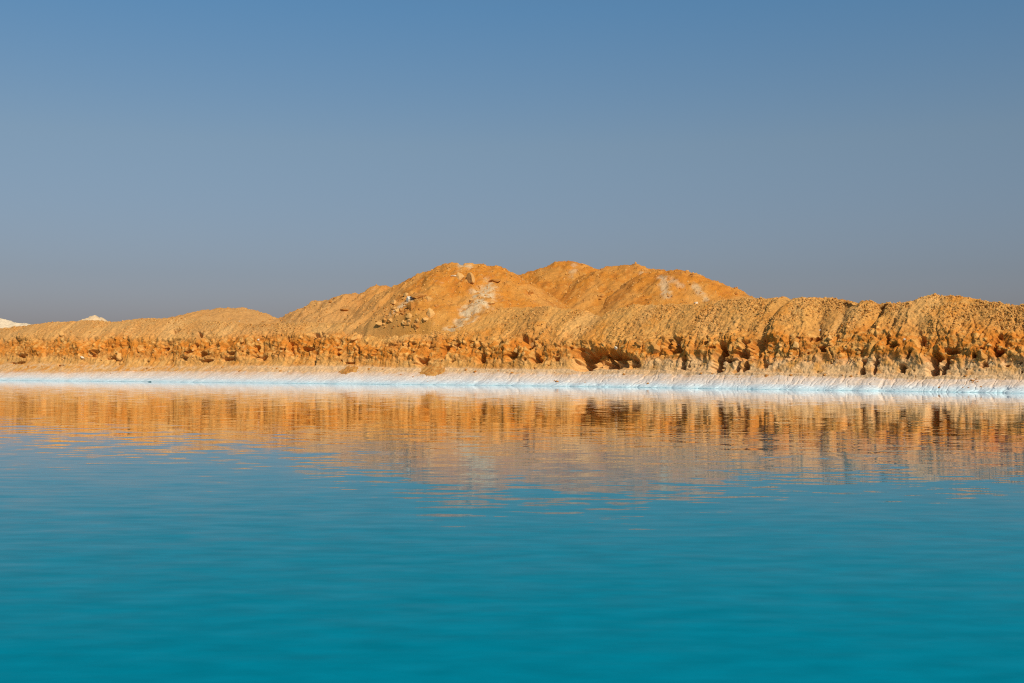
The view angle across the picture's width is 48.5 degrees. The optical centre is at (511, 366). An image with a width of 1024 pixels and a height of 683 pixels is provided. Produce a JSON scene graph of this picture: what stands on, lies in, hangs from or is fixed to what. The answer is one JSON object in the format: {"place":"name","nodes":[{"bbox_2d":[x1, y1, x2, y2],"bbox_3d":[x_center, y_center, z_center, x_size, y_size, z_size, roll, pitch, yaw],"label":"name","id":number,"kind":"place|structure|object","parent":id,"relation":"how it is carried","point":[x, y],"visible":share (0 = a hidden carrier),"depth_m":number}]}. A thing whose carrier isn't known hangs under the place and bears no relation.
{"place":"outdoors","nodes":[
{"label":"outdoors","id":0,"kind":"place"},
{"bbox_2d":[0,318,30,327],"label":"salt piles","id":1,"kind":"structure","parent":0,"point":[6,323],"depth_m":252.13},
{"bbox_2d":[79,315,107,321],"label":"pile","id":2,"kind":"structure","parent":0,"point":[94,317],"depth_m":229.02},
{"bbox_2d":[169,307,277,324],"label":"hill","id":3,"kind":"structure","parent":0,"point":[230,314],"depth_m":146.65},
{"bbox_2d":[388,342,397,345],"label":"boulder","id":4,"kind":"object","parent":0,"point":[393,344],"visible":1,"depth_m":109.89},
{"bbox_2d":[260,262,565,365],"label":"hill","id":5,"kind":"structure","parent":0,"point":[369,326],"depth_m":116.12},
{"bbox_2d":[406,302,414,308],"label":"boulder","id":6,"kind":"object","parent":5,"relation":"on","point":[410,305],"visible":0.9,"depth_m":112.23},
{"bbox_2d":[411,293,425,298],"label":"boulder","id":7,"kind":"object","parent":5,"relation":"on","point":[416,295],"visible":0.95,"depth_m":114.11},
{"bbox_2d":[426,308,434,317],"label":"boulder","id":8,"kind":"object","parent":5,"relation":"on","point":[430,313],"visible":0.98,"depth_m":110.23},
{"bbox_2d":[456,272,464,279],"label":"boulder","id":9,"kind":"object","parent":5,"relation":"on","point":[459,276],"visible":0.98,"depth_m":117.53},
{"bbox_2d":[466,272,474,283],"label":"boulder","id":10,"kind":"object","parent":5,"relation":"on","point":[470,278],"visible":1,"depth_m":116.36},
{"bbox_2d":[488,279,500,282],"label":"boulder","id":11,"kind":"object","parent":5,"relation":"on","point":[495,280],"visible":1,"depth_m":116.87},
{"bbox_2d":[0,380,1023,682],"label":"water","id":12,"kind":"structure","parent":0,"point":[180,532],"depth_m":10.87},
{"bbox_2d":[0,294,1023,380],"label":"bank","id":13,"kind":"structure","parent":0,"point":[885,351],"depth_m":97.69},
{"bbox_2d":[116,353,122,360],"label":"boulder","id":14,"kind":"object","parent":13,"relation":"on","point":[119,357],"visible":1,"depth_m":131.59},
{"bbox_2d":[1,260,1023,340],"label":"gravel","id":15,"kind":"structure","parent":13,"relation":"on","point":[1008,310],"depth_m":95.82},
{"bbox_2d":[650,342,660,353],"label":"boulder","id":16,"kind":"object","parent":13,"relation":"on","point":[655,347],"visible":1,"depth_m":91.93},
{"bbox_2d":[793,341,798,348],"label":"boulder","id":17,"kind":"object","parent":13,"relation":"on","point":[796,345],"visible":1,"depth_m":82.76},
{"bbox_2d":[978,351,987,359],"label":"boulder","id":18,"kind":"object","parent":13,"relation":"on","point":[981,355],"visible":1,"depth_m":73.20},
{"bbox_2d":[0,371,1023,392],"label":"salt shore","id":19,"kind":"structure","parent":0,"point":[758,382],"depth_m":96.07},
{"bbox_2d":[338,365,357,374],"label":"dirt heap","id":20,"kind":"object","parent":19,"relation":"on","point":[347,369],"visible":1,"depth_m":111.14},
{"bbox_2d":[418,359,444,375],"bbox_3d":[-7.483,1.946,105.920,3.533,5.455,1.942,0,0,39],"label":"dirt heap","id":21,"kind":"object","parent":19,"relation":"on","point":[432,370],"visible":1,"depth_m":105.84},
{"bbox_2d":[0,0,1023,323],"label":"sky","id":22,"kind":"structure","parent":0,"point":[160,159]},
{"bbox_2d":[518,261,599,296],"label":"hill","id":23,"kind":"structure","parent":0,"point":[557,268],"depth_m":127.41},
{"bbox_2d":[555,263,659,313],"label":"hill","id":24,"kind":"structure","parent":0,"point":[584,292],"depth_m":121.73},
{"bbox_2d":[594,269,753,315],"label":"hill","id":25,"kind":"structure","parent":0,"point":[706,289],"depth_m":115.72}
]}

